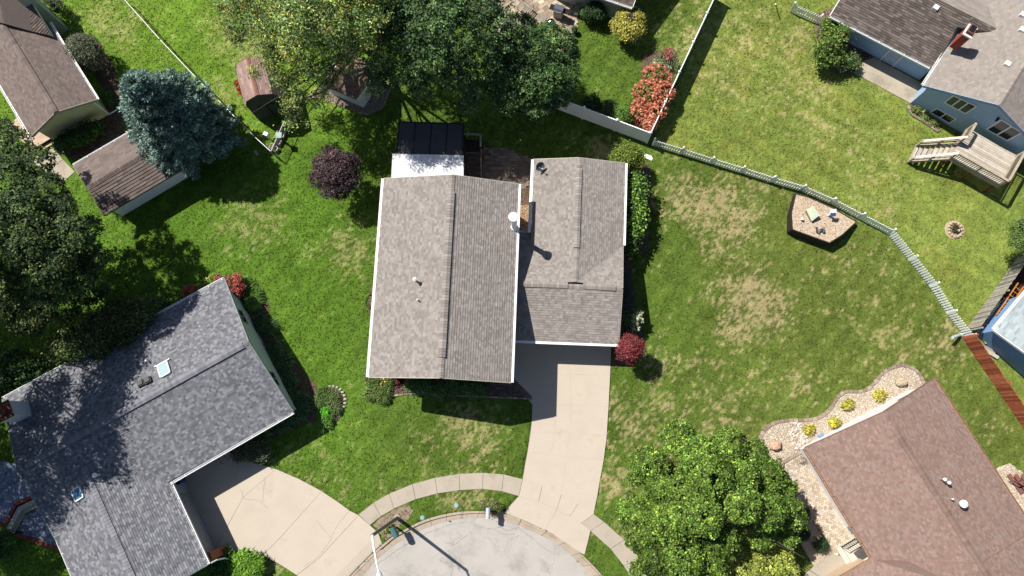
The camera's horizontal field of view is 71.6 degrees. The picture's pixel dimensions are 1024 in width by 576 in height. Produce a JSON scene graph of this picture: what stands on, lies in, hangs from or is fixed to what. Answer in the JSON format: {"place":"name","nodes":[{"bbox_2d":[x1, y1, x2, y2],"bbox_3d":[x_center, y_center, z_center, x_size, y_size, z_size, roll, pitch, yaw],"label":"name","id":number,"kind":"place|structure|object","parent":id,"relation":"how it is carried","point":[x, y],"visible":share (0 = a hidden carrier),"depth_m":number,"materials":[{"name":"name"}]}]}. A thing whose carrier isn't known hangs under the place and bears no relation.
{"place":"outdoors","nodes":[
{"label":"outdoors","id":0,"kind":"place"},
{"bbox_2d":[46,160,74,179],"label":"garden path","id":1,"kind":"structure","parent":0,"point":[64,169],"depth_m":49.15,"materials":[{"name":"concrete"}]},
{"bbox_2d":[184,452,380,575],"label":"driveway","id":2,"kind":"structure","parent":0,"point":[296,526],"depth_m":44.35,"materials":[{"name":"concrete"}]},
{"bbox_2d":[363,518,590,575],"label":"street","id":3,"kind":"structure","parent":0,"point":[482,550],"depth_m":43.84,"materials":[{"name":"concrete"}]},
{"bbox_2d":[351,511,601,575],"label":"curb","id":4,"kind":"structure","parent":3,"relation":"on","point":[590,568],"depth_m":44.03,"materials":[{"name":"concrete"}]},
{"bbox_2d":[463,144,538,188],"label":"back patio","id":5,"kind":"structure","parent":0,"point":[506,164],"depth_m":48.49,"materials":[{"name":"brown wood"}]},
{"bbox_2d":[463,133,483,177],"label":"deck stairs","id":6,"kind":"structure","parent":5,"relation":"on","point":[475,145],"depth_m":47.31,"materials":[{"name":"brown wood"}]},
{"bbox_2d":[359,473,645,575],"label":"sidewalk","id":7,"kind":"structure","parent":0,"point":[607,535],"depth_m":44.37,"materials":[{"name":"concrete"}]},
{"bbox_2d":[483,379,531,397],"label":"stoop paving","id":8,"kind":"structure","parent":0,"point":[516,388],"depth_m":45.56,"materials":[{"name":"grey concrete"}]},
{"bbox_2d":[0,0,1023,575],"bbox_3d":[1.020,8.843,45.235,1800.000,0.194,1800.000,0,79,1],"label":"lawn","id":9,"kind":"structure","parent":0,"point":[724,296],"depth_m":47.35,"materials":[{"name":"green plant"}]},
{"bbox_2d":[0,526,17,561],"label":"garden shrub","id":10,"kind":"object","parent":9,"relation":"on","point":[6,547],"visible":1,"depth_m":43.48,"materials":[{"name":"green plant"}]},
{"bbox_2d":[0,342,51,401],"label":"corner shrub","id":11,"kind":"object","parent":9,"relation":"on","point":[12,378],"visible":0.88,"depth_m":44.27,"materials":[{"name":"green plant"}]},
{"bbox_2d":[0,461,58,549],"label":"paver terrace","id":12,"kind":"structure","parent":9,"relation":"on","point":[27,521],"depth_m":44.59,"materials":[{"name":"concrete"}]},
{"bbox_2d":[10,118,51,148],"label":"porch deck","id":13,"kind":"structure","parent":9,"relation":"on","point":[43,140],"depth_m":49.22,"materials":[{"name":"brown wood"}]},
{"bbox_2d":[41,0,66,15],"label":"garden shrub","id":14,"kind":"object","parent":9,"relation":"on","point":[51,4],"visible":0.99,"depth_m":50.39,"materials":[{"name":"green plant"}]},
{"bbox_2d":[0,117,111,337],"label":"broad tree","id":15,"kind":"object","parent":9,"relation":"on","point":[51,221],"visible":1,"depth_m":39.38,"materials":[{"name":"green plant"}]},
{"bbox_2d":[0,0,118,139],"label":"house","id":16,"kind":"structure","parent":9,"relation":"on","point":[47,89],"depth_m":47.38,"materials":[{"name":"concrete"}]},
{"bbox_2d":[57,40,123,159],"bbox_3d":[-29.692,-13.380,50.184,5.059,0.224,9.145,0,79,1],"label":"planting bed","id":17,"kind":"object","parent":9,"relation":"on","point":[107,80],"visible":0.53,"depth_m":49.82,"materials":[{"name":"soil"}]},
{"bbox_2d":[50,119,106,155],"bbox_3d":[-29.711,-10.445,48.856,3.988,1.495,1.885,-33,80,-5],"label":"hedge","id":18,"kind":"object","parent":17,"relation":"on","point":[78,135],"visible":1,"depth_m":48.42,"materials":[{"name":"green plant"}]},
{"bbox_2d":[63,32,105,73],"bbox_3d":[-29.620,-16.240,49.286,2.901,2.865,3.006,0,79,1],"label":"clipped shrub","id":19,"kind":"object","parent":17,"relation":"on","point":[72,45],"visible":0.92,"depth_m":48.57,"materials":[{"name":"green plant"}]},
{"bbox_2d":[39,290,166,366],"bbox_3d":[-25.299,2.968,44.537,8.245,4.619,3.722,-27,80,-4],"label":"garden bed","id":20,"kind":"object","parent":9,"relation":"on","point":[103,330],"visible":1,"depth_m":43.14,"materials":[{"name":"green plant"}]},
{"bbox_2d":[73,129,187,215],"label":"garage","id":21,"kind":"structure","parent":9,"relation":"on","point":[119,175],"depth_m":46.37,"materials":[{"name":"concrete"}]},
{"bbox_2d":[0,277,295,575],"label":"house","id":22,"kind":"structure","parent":9,"relation":"on","point":[107,450],"depth_m":42.26,"materials":[{"name":"concrete"}]},
{"bbox_2d":[179,492,215,552],"bbox_3d":[-19.265,14.641,43.591,0.040,1.575,4.500,-30,80,-4],"label":"garage door","id":23,"kind":"structure","parent":22,"relation":"in","point":[186,498],"depth_m":43.71,"materials":[{"name":"grey metal"}]},
{"bbox_2d":[116,67,246,180],"bbox_3d":[-22.125,-11.182,45.025,6.912,8.913,7.300,-40,81,-6],"label":"blue spruce","id":24,"kind":"object","parent":9,"relation":"on","point":[156,108],"visible":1,"depth_m":44.31,"materials":[{"name":"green plant"}]},
{"bbox_2d":[201,544,238,575],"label":"bamboo bush","id":25,"kind":"object","parent":9,"relation":"on","point":[218,568],"visible":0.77,"depth_m":43.09,"materials":[{"name":"green plant"}]},
{"bbox_2d":[226,546,265,575],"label":"bush","id":26,"kind":"object","parent":9,"relation":"on","point":[245,561],"visible":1,"depth_m":42.96,"materials":[{"name":"green plant"}]},
{"bbox_2d":[175,275,317,465],"bbox_3d":[-18.322,4.992,46.336,9.283,0.224,11.692,-26,79,-4],"label":"mulch bed","id":27,"kind":"object","parent":9,"relation":"on","point":[307,383],"visible":0.18,"depth_m":45.94,"materials":[{"name":"soil"}]},
{"bbox_2d":[179,273,225,298],"bbox_3d":[-20.487,-0.162,46.843,3.246,1.102,1.049,-29,80,-4],"label":"red sedum","id":28,"kind":"object","parent":27,"relation":"on","point":[188,290],"visible":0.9,"depth_m":46.55,"materials":[{"name":"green plant"}]},
{"bbox_2d":[225,272,247,298],"bbox_3d":[-18.245,-0.083,46.605,1.887,1.418,1.833,0,79,1],"label":"red sedum","id":29,"kind":"object","parent":27,"relation":"on","point":[237,287],"visible":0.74,"depth_m":46.21,"materials":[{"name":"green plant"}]},
{"bbox_2d":[251,311,268,336],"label":"ornamental grass","id":30,"kind":"object","parent":27,"relation":"on","point":[259,322],"depth_m":46.42,"materials":[{"name":"green plant"}]},
{"bbox_2d":[260,317,282,339],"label":"ornamental grass","id":31,"kind":"object","parent":27,"relation":"on","point":[272,327],"depth_m":46.35,"materials":[{"name":"green plant"}]},
{"bbox_2d":[263,334,285,357],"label":"ornamental grass","id":32,"kind":"object","parent":27,"relation":"on","point":[273,346],"depth_m":46.11,"materials":[{"name":"green plant"}]},
{"bbox_2d":[274,352,294,375],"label":"ornamental grass","id":33,"kind":"object","parent":27,"relation":"on","point":[287,364],"depth_m":45.87,"materials":[{"name":"green plant"}]},
{"bbox_2d":[280,369,301,391],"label":"ornamental grass","id":34,"kind":"object","parent":27,"relation":"on","point":[290,381],"depth_m":45.67,"materials":[{"name":"green plant"}]},
{"bbox_2d":[288,385,313,405],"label":"ornamental grass","id":35,"kind":"object","parent":27,"relation":"on","point":[295,396],"depth_m":45.44,"materials":[{"name":"green plant"}]},
{"bbox_2d":[229,439,271,465],"bbox_3d":[-16.281,10.286,44.572,2.978,1.351,1.800,0,79,1],"label":"garden shrub","id":36,"kind":"object","parent":9,"relation":"on","point":[254,448],"visible":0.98,"depth_m":44.30,"materials":[{"name":"green plant"}]},
{"bbox_2d":[236,57,288,119],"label":"shed","id":37,"kind":"structure","parent":9,"relation":"on","point":[255,92],"depth_m":46.93,"materials":[{"name":"wood"}]},
{"bbox_2d":[205,0,400,133],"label":"locust tree","id":38,"kind":"object","parent":9,"relation":"on","point":[298,17],"visible":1,"depth_m":40.08,"materials":[{"name":"green plant"}]},
{"bbox_2d":[305,142,365,201],"bbox_3d":[-11.347,-7.292,46.358,3.796,4.348,3.834,0,79,1],"label":"purple plum","id":39,"kind":"object","parent":9,"relation":"on","point":[334,171],"visible":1,"depth_m":45.10,"materials":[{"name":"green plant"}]},
{"bbox_2d":[306,81,391,114],"bbox_3d":[-11.456,-13.344,49.763,6.106,0.225,2.688,0,79,1],"label":"gravel bed","id":40,"kind":"object","parent":9,"relation":"on","point":[371,107],"visible":0.7,"depth_m":49.60,"materials":[{"name":"grey gravel"}]},
{"bbox_2d":[327,56,376,107],"bbox_3d":[-10.774,-14.184,48.462,3.367,2.818,2.860,24,80,6],"label":"playhouse","id":41,"kind":"object","parent":40,"relation":"on","point":[348,90],"visible":0.39,"depth_m":47.43,"materials":[{"name":"wood"}]},
{"bbox_2d":[373,506,413,539],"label":"bare soil","id":42,"kind":"structure","parent":9,"relation":"on","point":[405,513],"depth_m":44.22,"materials":[{"name":"brown soil"}]},
{"bbox_2d":[370,514,400,575],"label":"street lamp","id":43,"kind":"object","parent":42,"relation":"on","point":[397,517],"visible":1,"depth_m":37.73,"materials":[{"name":"grey metal"}]},
{"bbox_2d":[391,154,463,177],"bbox_3d":[-5.394,-7.430,46.939,4.653,2.977,2.147,0,79,1],"label":"patio cover","id":44,"kind":"object","parent":9,"relation":"on","point":[406,165],"visible":0.66,"depth_m":45.71,"materials":[{"name":"white paint"}]},
{"bbox_2d":[396,121,465,154],"bbox_3d":[-5.298,-9.510,47.521,4.353,2.630,2.300,2,79,2],"label":"canopy","id":45,"kind":"object","parent":9,"relation":"on","point":[434,138],"visible":0.89,"depth_m":46.28,"materials":[{"name":"black metal"}]},
{"bbox_2d":[356,0,524,114],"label":"dark locust tree","id":46,"kind":"object","parent":9,"relation":"on","point":[413,32],"visible":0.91,"depth_m":40.80,"materials":[{"name":"green plant"}]},
{"bbox_2d":[367,378,531,399],"bbox_3d":[-4.072,6.161,45.782,10.715,0.216,2.102,0,79,1],"label":"mulch bed","id":47,"kind":"object","parent":9,"relation":"on","point":[398,390],"visible":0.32,"depth_m":45.70,"materials":[{"name":"brown soil"}]},
{"bbox_2d":[360,385,382,403],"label":"daylily","id":48,"kind":"object","parent":47,"relation":"on","point":[371,391],"visible":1,"depth_m":45.34,"materials":[{"name":"green plant"}]},
{"bbox_2d":[373,386,394,406],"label":"daylily","id":49,"kind":"object","parent":47,"relation":"on","point":[385,395],"visible":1,"depth_m":45.32,"materials":[{"name":"green plant"}]},
{"bbox_2d":[403,378,421,397],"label":"boxwood","id":50,"kind":"object","parent":47,"relation":"on","point":[409,386],"visible":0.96,"depth_m":45.11,"materials":[{"name":"green plant"}]},
{"bbox_2d":[417,378,435,397],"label":"boxwood","id":51,"kind":"object","parent":47,"relation":"on","point":[426,387],"visible":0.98,"depth_m":45.10,"materials":[{"name":"green plant"}]},
{"bbox_2d":[429,381,448,399],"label":"boxwood","id":52,"kind":"object","parent":47,"relation":"on","point":[439,390],"visible":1,"depth_m":45.01,"materials":[{"name":"green plant"}]},
{"bbox_2d":[441,379,461,395],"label":"boxwood","id":53,"kind":"object","parent":47,"relation":"on","point":[452,387],"visible":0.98,"depth_m":44.99,"materials":[{"name":"green plant"}]},
{"bbox_2d":[470,381,487,398],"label":"boxwood","id":54,"kind":"object","parent":47,"relation":"on","point":[479,387],"visible":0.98,"depth_m":44.98,"materials":[{"name":"green plant"}]},
{"bbox_2d":[478,496,502,519],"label":"bush","id":55,"kind":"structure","parent":9,"relation":"on","point":[493,506],"depth_m":43.77,"materials":[{"name":"green plant"}]},
{"bbox_2d":[366,157,627,382],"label":"house","id":56,"kind":"structure","parent":9,"relation":"on","point":[471,280],"depth_m":42.45,"materials":[{"name":"concrete"}]},
{"bbox_2d":[479,11,582,123],"bbox_3d":[1.141,-13.535,45.714,6.717,7.442,6.871,0,79,1],"label":"dense tree","id":57,"kind":"object","parent":9,"relation":"on","point":[551,65],"visible":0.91,"depth_m":43.22,"materials":[{"name":"green plant"}]},
{"bbox_2d":[491,0,580,50],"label":"stone patio","id":58,"kind":"structure","parent":9,"relation":"on","point":[569,20],"depth_m":50.66,"materials":[{"name":"beige stone"}]},
{"bbox_2d":[549,4,568,19],"bbox_3d":[3.280,-19.448,50.019,1.320,1.080,0.650,19,80,5],"label":"gas grill","id":59,"kind":"object","parent":58,"relation":"on","point":[559,11],"visible":1,"depth_m":49.67,"materials":[{"name":"grey metal"}]},
{"bbox_2d":[580,90,601,112],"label":"garden shrub","id":60,"kind":"object","parent":9,"relation":"on","point":[593,101],"visible":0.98,"depth_m":48.18,"materials":[{"name":"green plant"}]},
{"bbox_2d":[580,0,609,23],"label":"garden shrub","id":61,"kind":"object","parent":9,"relation":"on","point":[596,14],"visible":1,"depth_m":49.17,"materials":[{"name":"green plant"}]},
{"bbox_2d":[560,0,635,18],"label":"house","id":62,"kind":"structure","parent":9,"relation":"on","point":[612,7],"depth_m":49.20,"materials":[{"name":"concrete"}]},
{"bbox_2d":[600,97,618,115],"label":"garden shrub","id":63,"kind":"object","parent":9,"relation":"on","point":[608,105],"visible":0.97,"depth_m":48.33,"materials":[{"name":"green plant"}]},
{"bbox_2d":[609,102,634,122],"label":"garden shrub","id":64,"kind":"object","parent":9,"relation":"on","point":[625,114],"visible":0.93,"depth_m":48.04,"materials":[{"name":"green plant"}]},
{"bbox_2d":[608,5,647,44],"bbox_3d":[8.101,-17.942,49.008,2.694,2.388,2.558,-45,81,-7],"label":"golden shrub","id":65,"kind":"object","parent":9,"relation":"on","point":[623,28],"visible":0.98,"depth_m":48.23,"materials":[{"name":"yellow plant"}]},
{"bbox_2d":[551,0,713,143],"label":"vinyl fence","id":66,"kind":"object","parent":9,"relation":"on","point":[613,124],"visible":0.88,"depth_m":48.05,"materials":[{"name":"white plastic"}]},
{"bbox_2d":[613,162,651,368],"bbox_3d":[7.992,-1.948,47.099,2.294,0.225,14.712,3,79,2],"label":"mulch bed","id":67,"kind":"object","parent":9,"relation":"on","point":[627,264],"visible":0.17,"depth_m":47.05,"materials":[{"name":"soil"}]},
{"bbox_2d":[607,139,648,170],"bbox_3d":[7.617,-8.474,47.011,2.511,2.685,2.195,38,82,8],"label":"garden shrub","id":68,"kind":"object","parent":67,"relation":"on","point":[630,154],"visible":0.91,"depth_m":46.13,"materials":[{"name":"green plant"}]},
{"bbox_2d":[622,273,636,313],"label":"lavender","id":69,"kind":"object","parent":67,"relation":"on","point":[627,299],"visible":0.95,"depth_m":45.95,"materials":[{"name":"purple plant"}]},
{"bbox_2d":[614,332,646,365],"bbox_3d":[7.274,3.863,44.337,2.035,3.201,1.961,26,81,6],"label":"red maple","id":70,"kind":"object","parent":67,"relation":"on","point":[631,352],"visible":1,"depth_m":43.18,"materials":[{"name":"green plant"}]},
{"bbox_2d":[620,305,643,333],"bbox_3d":[7.625,2.171,45.422,1.681,1.726,2.040,0,79,1],"label":"dogwood","id":71,"kind":"object","parent":67,"relation":"on","point":[632,320],"visible":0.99,"depth_m":45.00,"materials":[{"name":"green plant"}]},
{"bbox_2d":[623,169,650,261],"bbox_3d":[7.919,-4.817,46.350,2.732,2.587,6.402,0,79,1],"label":"climbing shrub","id":72,"kind":"object","parent":67,"relation":"on","point":[636,214],"visible":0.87,"depth_m":45.60,"materials":[{"name":"green plant"}]},
{"bbox_2d":[635,48,678,139],"bbox_3d":[9.581,-13.825,49.423,2.527,0.150,7.074,19,80,5],"label":"flower bed","id":73,"kind":"object","parent":9,"relation":"on","point":[648,58],"visible":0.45,"depth_m":49.77,"materials":[{"name":"soil"}]},
{"bbox_2d":[630,63,676,132],"bbox_3d":[9.542,-12.896,48.135,3.151,2.111,4.978,0,79,1],"label":"hydrangea","id":74,"kind":"object","parent":73,"relation":"on","point":[650,95],"visible":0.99,"depth_m":47.59,"materials":[{"name":"red plant"}]},
{"bbox_2d":[654,47,678,64],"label":"rose bush","id":75,"kind":"object","parent":73,"relation":"on","point":[664,55],"visible":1,"depth_m":48.96,"materials":[{"name":"green plant"}]},
{"bbox_2d":[615,417,809,575],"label":"maple tree","id":76,"kind":"object","parent":9,"relation":"on","point":[685,523],"visible":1,"depth_m":38.27,"materials":[{"name":"green plant"}]},
{"bbox_2d":[710,538,800,575],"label":"yellow green tree","id":77,"kind":"object","parent":9,"relation":"on","point":[758,563],"visible":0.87,"depth_m":40.07,"materials":[{"name":"green plant"}]},
{"bbox_2d":[789,2,823,23],"bbox_3d":[20.575,-19.235,49.572,2.191,1.190,0.166,27,81,6],"label":"picket fence","id":78,"kind":"object","parent":9,"relation":"on","point":[813,19],"visible":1,"depth_m":49.63,"materials":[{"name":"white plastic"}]},
{"bbox_2d":[793,497,831,565],"bbox_3d":[17.991,14.852,43.603,1.377,0.100,4.171,-28,80,-4],"label":"gravel strip","id":79,"kind":"object","parent":9,"relation":"on","point":[815,559],"visible":0.45,"depth_m":43.36,"materials":[{"name":"beige gravel"}]},
{"bbox_2d":[810,535,829,555],"bbox_3d":[18.638,15.521,42.835,1.204,0.711,1.232,0,79,1],"label":"dwarf spruce","id":80,"kind":"object","parent":79,"relation":"on","point":[822,547],"visible":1,"depth_m":42.76,"materials":[{"name":"green plant"}]},
{"bbox_2d":[651,138,976,335],"bbox_3d":[20.285,-4.790,46.755,23.775,1.190,3.453,33,81,7],"label":"picket fence","id":81,"kind":"object","parent":9,"relation":"on","point":[832,201],"visible":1,"depth_m":46.81,"materials":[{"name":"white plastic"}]},
{"bbox_2d":[782,454,851,554],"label":"brick walk","id":82,"kind":"structure","parent":9,"relation":"on","point":[825,518],"depth_m":43.80,"materials":[{"name":"beige brick"}]},
{"bbox_2d":[836,538,867,563],"bbox_3d":[20.977,15.944,42.622,1.994,1.315,1.704,-29,80,-4],"label":"entry stoop","id":83,"kind":"object","parent":82,"relation":"on","point":[850,550],"visible":0.57,"depth_m":42.92,"materials":[{"name":"concrete"}]},
{"bbox_2d":[787,193,856,246],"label":"patio","id":84,"kind":"structure","parent":9,"relation":"on","point":[839,224],"depth_m":46.63,"materials":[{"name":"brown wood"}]},
{"bbox_2d":[803,554,844,575],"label":"front walk","id":85,"kind":"structure","parent":9,"relation":"on","point":[827,565],"depth_m":43.12,"materials":[{"name":"concrete"}]},
{"bbox_2d":[758,364,924,464],"bbox_3d":[20.781,7.848,44.872,11.576,0.235,2.574,-25,79,-4],"label":"gravel bed","id":86,"kind":"object","parent":9,"relation":"on","point":[864,402],"visible":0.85,"depth_m":44.84,"materials":[{"name":"beige gravel"}]},
{"bbox_2d":[788,421,809,450],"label":"cobbles","id":87,"kind":"object","parent":86,"relation":"on","point":[800,440],"visible":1,"depth_m":44.51,"materials":[{"name":"beige stone"}]},
{"bbox_2d":[813,8,871,73],"bbox_3d":[22.738,-17.234,49.754,3.474,0.225,5.058,-32,80,-5],"label":"shrub bed","id":88,"kind":"object","parent":9,"relation":"on","point":[863,55],"visible":0.3,"depth_m":49.53,"materials":[{"name":"brown soil"}]},
{"bbox_2d":[808,14,856,74],"bbox_3d":[21.752,-16.619,48.300,3.052,2.677,4.388,19,80,5],"label":"leafy shrub","id":89,"kind":"object","parent":88,"relation":"on","point":[831,48],"visible":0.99,"depth_m":47.72,"materials":[{"name":"green plant"}]},
{"bbox_2d":[834,48,863,72],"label":"leafy shrub","id":90,"kind":"object","parent":88,"relation":"on","point":[853,62],"visible":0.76,"depth_m":48.46,"materials":[{"name":"green plant"}]},
{"bbox_2d":[799,378,1023,575],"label":"house","id":91,"kind":"structure","parent":9,"relation":"on","point":[912,482],"depth_m":40.60,"materials":[{"name":"concrete"}]},
{"bbox_2d":[907,104,940,132],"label":"flower bed","id":92,"kind":"object","parent":9,"relation":"on","point":[918,118],"visible":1,"depth_m":48.45,"materials":[{"name":"soil"}]},
{"bbox_2d":[829,0,1023,160],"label":"house","id":93,"kind":"structure","parent":9,"relation":"on","point":[973,64],"depth_m":46.27,"materials":[{"name":"concrete"}]},
{"bbox_2d":[880,50,902,66],"bbox_3d":[26.015,-15.834,48.303,1.013,2.135,0.070,31,81,7],"label":"door","id":94,"kind":"structure","parent":93,"relation":"in","point":[890,57],"depth_m":48.62,"materials":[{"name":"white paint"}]},
{"bbox_2d":[929,108,956,123],"bbox_3d":[29.072,-11.635,47.853,1.541,0.789,0.050,33,82,7],"label":"window","id":95,"kind":"structure","parent":93,"relation":"in","point":[937,112],"depth_m":47.84,"materials":[{"name":"black glass"}]},
{"bbox_2d":[944,95,976,114],"bbox_3d":[29.110,-11.934,46.050,1.609,1.289,0.050,33,82,7],"label":"window","id":96,"kind":"structure","parent":93,"relation":"in","point":[955,102],"depth_m":46.09,"materials":[{"name":"glass"}]},
{"bbox_2d":[985,119,1021,140],"bbox_3d":[31.771,-10.153,45.752,1.612,1.607,0.050,33,82,7],"label":"window","id":97,"kind":"structure","parent":93,"relation":"in","point":[1002,129],"depth_m":45.74,"materials":[{"name":"white glass"}]},
{"bbox_2d":[945,220,964,238],"bbox_3d":[29.311,-3.878,46.830,1.297,0.397,1.297,0,79,1],"label":"stone ring","id":98,"kind":"object","parent":9,"relation":"on","point":[954,229],"visible":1,"depth_m":46.87,"materials":[{"name":"beige stone"}]},
{"bbox_2d":[907,122,1023,191],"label":"deck","id":99,"kind":"structure","parent":9,"relation":"on","point":[971,151],"depth_m":46.35,"materials":[{"name":"beige wood"}]},
{"bbox_2d":[962,334,1023,427],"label":"board fence","id":100,"kind":"object","parent":9,"relation":"on","point":[998,379],"visible":1,"depth_m":44.35,"materials":[{"name":"brown wood"}]},
{"bbox_2d":[967,256,1023,331],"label":"board fence","id":101,"kind":"object","parent":9,"relation":"on","point":[996,295],"visible":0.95,"depth_m":45.27,"materials":[{"name":"grey wood"}]},
{"bbox_2d":[976,290,1023,376],"bbox_3d":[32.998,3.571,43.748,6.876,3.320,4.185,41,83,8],"label":"swimming pool","id":102,"kind":"structure","parent":9,"relation":"on","point":[1001,333],"depth_m":43.62,"materials":[{"name":"plastic"}]},
{"bbox_2d":[978,266,1023,329],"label":"brown decking","id":103,"kind":"object","parent":9,"relation":"on","point":[1019,278],"visible":0.27,"depth_m":46.14,"materials":[{"name":"wood"}]},
{"bbox_2d":[996,463,1023,510],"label":"gravel bed","id":104,"kind":"object","parent":9,"relation":"on","point":[1003,471],"visible":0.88,"depth_m":43.84,"materials":[{"name":"beige gravel"}]},
{"bbox_2d":[1007,473,1023,493],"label":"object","id":105,"kind":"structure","parent":104,"relation":"on","point":[1020,481],"depth_m":43.54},
{"bbox_2d":[1004,212,1023,255],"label":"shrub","id":106,"kind":"object","parent":9,"relation":"on","point":[1017,234],"visible":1,"depth_m":43.40,"materials":[{"name":"green plant"}]},
{"bbox_2d":[519,186,531,234],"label":"side yard soil","id":107,"kind":"structure","parent":0,"point":[524,206],"depth_m":47.85,"materials":[{"name":"brown soil"}]},
{"bbox_2d":[505,343,610,553],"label":"driveway","id":108,"kind":"structure","parent":0,"point":[566,387],"depth_m":45.04,"materials":[{"name":"concrete"}]},
{"bbox_2d":[853,58,921,102],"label":"concrete patio","id":109,"kind":"structure","parent":0,"point":[890,79],"depth_m":49.08,"materials":[{"name":"beige concrete"}]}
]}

